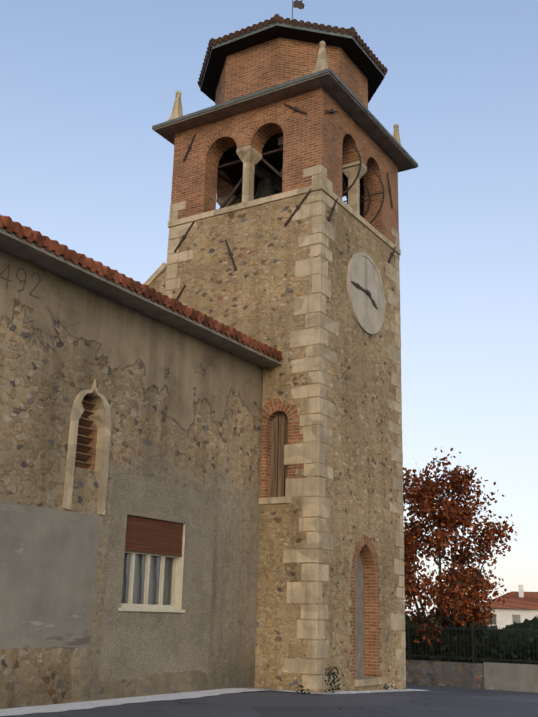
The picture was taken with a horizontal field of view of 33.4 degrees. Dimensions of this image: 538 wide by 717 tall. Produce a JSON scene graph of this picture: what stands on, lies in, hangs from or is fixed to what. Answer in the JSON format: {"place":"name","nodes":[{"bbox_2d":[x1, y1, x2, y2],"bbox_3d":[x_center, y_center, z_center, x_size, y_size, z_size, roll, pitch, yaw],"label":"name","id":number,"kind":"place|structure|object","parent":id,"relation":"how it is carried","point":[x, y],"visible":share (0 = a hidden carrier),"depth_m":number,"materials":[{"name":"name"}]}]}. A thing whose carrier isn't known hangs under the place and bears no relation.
{"place":"outdoors","nodes":[
{"label":"outdoors","id":0,"kind":"place"},
{"bbox_2d":[79,403,104,428],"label":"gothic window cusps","id":1,"kind":"object","parent":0,"point":[98,416],"visible":0.41,"depth_m":16.12,"materials":[{"name":"beige stone"}]},
{"bbox_2d":[0,249,262,708],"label":"church wall","id":2,"kind":"structure","parent":0,"point":[186,410],"depth_m":16.63,"materials":[{"name":"beige stone"}]},
{"bbox_2d":[0,264,40,298],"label":"wall numerals","id":3,"kind":"object","parent":2,"relation":"attached to","point":[8,267],"visible":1,"depth_m":14.83,"materials":[{"name":"grey paint"}]},
{"bbox_2d":[75,394,97,469],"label":"window louvers","id":4,"kind":"object","parent":2,"relation":"attached to","point":[90,440],"visible":0.42,"depth_m":16.02,"materials":[{"name":"brown wood"}]},
{"bbox_2d":[62,379,111,514],"bbox_3d":[-3.148,1.506,15.722,0.035,2.350,1.020,-8,-19,31],"label":"window surround","id":5,"kind":"object","parent":2,"relation":"attached to","point":[70,461],"visible":1,"depth_m":15.70,"materials":[{"name":"beige stone"}]},
{"bbox_2d":[0,473,214,680],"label":"plaster patches","id":6,"kind":"object","parent":2,"relation":"attached to","point":[48,559],"visible":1,"depth_m":15.60,"materials":[{"name":"grey paint"}]},
{"bbox_2d":[0,227,281,367],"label":"roof eaves","id":7,"kind":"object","parent":2,"relation":"on","point":[23,248],"depth_m":16.54,"materials":[{"name":"grey concrete"}]},
{"bbox_2d":[0,215,283,360],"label":"roof tiles","id":8,"kind":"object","parent":7,"relation":"on","point":[19,230],"depth_m":16.31,"materials":[{"name":"red tile"}]},
{"bbox_2d":[118,515,184,612],"bbox_3d":[-2.237,3.895,16.899,0.312,1.697,1.900,-8,-19,31],"label":"window","id":9,"kind":"structure","parent":2,"relation":"attached to","point":[148,537],"depth_m":16.92,"materials":[{"name":"beige paint"}]},
{"bbox_2d":[223,132,282,181],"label":"belfry ceiling","id":10,"kind":"structure","parent":0,"point":[275,160],"depth_m":25.68,"materials":[{"name":"black"}]},
{"bbox_2d":[0,684,537,716],"bbox_3d":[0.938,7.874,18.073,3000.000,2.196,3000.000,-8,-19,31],"label":"asphalt ground","id":11,"kind":"structure","parent":0,"point":[441,701],"depth_m":15.35,"materials":[{"name":"grey asphalt"}]},
{"bbox_2d":[0,688,427,715],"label":"sidewalk","id":12,"kind":"structure","parent":11,"relation":"on","point":[68,706],"depth_m":15.49,"materials":[{"name":"grey concrete"}]},
{"bbox_2d":[294,666,392,693],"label":"weeds","id":13,"kind":"object","parent":12,"relation":"on","point":[333,680],"visible":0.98,"depth_m":18.52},
{"bbox_2d":[167,189,405,691],"bbox_3d":[0.354,2.546,22.900,4.600,12.280,4.600,-8,-19,31],"label":"tower shaft","id":14,"kind":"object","parent":11,"relation":"on","point":[257,291],"visible":0.54,"depth_m":21.43,"materials":[{"name":"beige stone"}]},
{"bbox_2d":[149,268,166,294],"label":"gable wall","id":15,"kind":"structure","parent":14,"relation":"attached to","point":[158,284],"depth_m":23.52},
{"bbox_2d":[144,262,167,286],"bbox_3d":[-4.733,-0.276,24.462,5.012,3.940,0.540,-8,-19,31],"label":"gable coping","id":16,"kind":"object","parent":15,"relation":"attached to","point":[153,277],"visible":0.14,"depth_m":23.60,"materials":[{"name":"stone"}]},
{"bbox_2d":[260,398,306,497],"bbox_3d":[0.196,2.001,20.335,1.621,2.301,0.001,-8,-19,31],"label":"window surround","id":17,"kind":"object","parent":14,"relation":"attached to","point":[289,410],"visible":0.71,"depth_m":20.36,"materials":[{"name":"brown brick"}]},
{"bbox_2d":[167,183,400,254],"bbox_3d":[0.509,-3.283,24.577,4.670,0.154,4.670,-8,-19,31],"label":"string course","id":18,"kind":"object","parent":14,"relation":"attached to","point":[306,189],"visible":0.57,"depth_m":22.75,"materials":[{"name":"beige stone"}]},
{"bbox_2d":[216,145,366,214],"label":"columns","id":19,"kind":"structure","parent":18,"relation":"on","point":[250,156],"depth_m":23.40,"materials":[{"name":"beige stone"}]},
{"bbox_2d":[171,87,398,244],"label":"belfry walls","id":20,"kind":"structure","parent":14,"relation":"on","point":[311,138],"depth_m":23.65,"materials":[{"name":"brown brick"}]},
{"bbox_2d":[201,130,242,158],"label":"brick arch","id":21,"kind":"structure","parent":20,"relation":"attached to","point":[234,136],"depth_m":23.67,"materials":[{"name":"brick"}]},
{"bbox_2d":[245,116,288,145],"bbox_3d":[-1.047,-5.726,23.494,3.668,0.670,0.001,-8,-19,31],"label":"brick arch","id":22,"kind":"structure","parent":20,"relation":"attached to","point":[281,123],"depth_m":22.95,"materials":[{"name":"brick"}]},
{"bbox_2d":[169,164,399,248],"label":"stone quoins","id":23,"kind":"object","parent":20,"relation":"attached to","point":[320,171],"visible":0.35,"depth_m":21.88,"materials":[{"name":"beige stone"}]},
{"bbox_2d":[152,68,417,171],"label":"cornice","id":24,"kind":"structure","parent":20,"relation":"on","point":[337,89],"depth_m":23.41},
{"bbox_2d":[167,41,400,144],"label":"pinnacles","id":25,"kind":"object","parent":24,"relation":"on","point":[321,64],"visible":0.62,"depth_m":24.66,"materials":[{"name":"stone"}]},
{"bbox_2d":[340,127,362,162],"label":"brick arch","id":26,"kind":"structure","parent":20,"relation":"attached to","point":[345,130],"depth_m":23.37,"materials":[{"name":"brick"}]},
{"bbox_2d":[364,151,384,183],"bbox_3d":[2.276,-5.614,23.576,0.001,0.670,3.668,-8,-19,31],"label":"brick arch","id":27,"kind":"structure","parent":20,"relation":"attached to","point":[368,154],"depth_m":24.56,"materials":[{"name":"brick"}]},
{"bbox_2d":[174,103,395,300],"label":"wall anchors","id":28,"kind":"object","parent":14,"relation":"on","point":[295,108],"visible":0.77,"depth_m":22.65,"materials":[{"name":"metal"}]},
{"bbox_2d":[165,190,405,689],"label":"corner quoins","id":29,"kind":"object","parent":14,"relation":"attached to","point":[305,592],"visible":0.38,"depth_m":20.43,"materials":[{"name":"beige stone"}]},
{"bbox_2d":[217,136,384,223],"bbox_3d":[0.957,-4.434,24.631,4.166,2.120,3.186,-8,-19,31],"label":"bell frame","id":30,"kind":"object","parent":14,"relation":"on","point":[269,183],"visible":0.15,"depth_m":24.68,"materials":[{"name":"brown metal"}]},
{"bbox_2d":[259,496,381,686],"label":"stone sills","id":31,"kind":"structure","parent":14,"relation":"attached to","point":[363,681],"depth_m":20.03,"materials":[{"name":"beige stone"}]},
{"bbox_2d":[347,252,384,334],"bbox_3d":[2.501,-1.672,22.948,0.072,2.130,2.130,-8,-19,31],"label":"clock face","id":32,"kind":"object","parent":14,"relation":"attached to","point":[363,272],"visible":0.94,"depth_m":22.87},
{"bbox_2d":[351,281,377,308],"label":"clock hands","id":33,"kind":"object","parent":32,"relation":"attached to","point":[366,291],"visible":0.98,"depth_m":22.86,"materials":[{"name":"black metal"}]},
{"bbox_2d":[350,535,381,679],"bbox_3d":[2.259,5.728,20.783,0.001,3.214,1.686,-8,-19,31],"label":"brick arch","id":34,"kind":"object","parent":14,"relation":"attached to","point":[364,541],"visible":1,"depth_m":20.91,"materials":[{"name":"brown brick"}]},
{"bbox_2d":[157,685,536,714],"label":"fallen leaves","id":35,"kind":"object","parent":11,"relation":"on","point":[424,705],"visible":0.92,"depth_m":17.99,"materials":[{"name":"orange plant"}]},
{"bbox_2d":[405,611,537,663],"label":"hedge behind railing","id":36,"kind":"object","parent":11,"relation":"on","point":[490,647],"visible":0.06,"depth_m":26.45,"materials":[{"name":"green plant"}]},
{"bbox_2d":[405,616,537,629],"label":"hedge","id":37,"kind":"object","parent":11,"relation":"on","point":[526,624],"visible":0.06,"depth_m":84.44,"materials":[{"name":"green plant"}]},
{"bbox_2d":[406,659,537,692],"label":"low wall","id":38,"kind":"structure","parent":11,"relation":"on","point":[505,676],"depth_m":24.90,"materials":[{"name":"grey concrete"}]},
{"bbox_2d":[405,622,537,663],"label":"boundary railing","id":39,"kind":"object","parent":38,"relation":"on","point":[472,628],"visible":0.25,"depth_m":25.34,"materials":[{"name":"black metal"}]},
{"bbox_2d":[480,585,537,628],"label":"distant house","id":40,"kind":"structure","parent":11,"relation":"on","point":[521,605],"depth_m":130.66,"materials":[{"name":"paint"}]},
{"bbox_2d":[0,0,537,619],"label":"sky","id":41,"kind":"structure","parent":0,"point":[85,84],"materials":[{"name":"blue"}]},
{"bbox_2d":[276,414,285,496],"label":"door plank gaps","id":42,"kind":"object","parent":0,"point":[277,453],"depth_m":20.48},
{"bbox_2d":[215,37,367,108],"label":"drum walls","id":43,"kind":"structure","parent":0,"point":[266,64],"depth_m":24.00,"materials":[{"name":"brown brick"}]},
{"bbox_2d":[200,22,384,102],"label":"roof eaves","id":44,"kind":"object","parent":43,"relation":"on","point":[360,57],"depth_m":24.24,"materials":[{"name":"black wood"}]},
{"bbox_2d":[198,14,387,86],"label":"drum roof tiles","id":45,"kind":"object","parent":44,"relation":"on","point":[300,23],"visible":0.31,"depth_m":23.86,"materials":[{"name":"brown tile"}]},
{"bbox_2d":[292,0,304,19],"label":"weather vane","id":46,"kind":"object","parent":45,"relation":"on","point":[298,4],"visible":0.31,"depth_m":26.64,"materials":[{"name":"metal"}]},
{"bbox_2d":[403,446,516,645],"bbox_3d":[5.083,6.789,28.272,5.909,8.000,5.643,-8,-19,31],"label":"persimmon tree","id":47,"kind":"object","parent":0,"point":[452,519],"depth_m":27.74,"materials":[{"name":"brown plant"}]}
]}

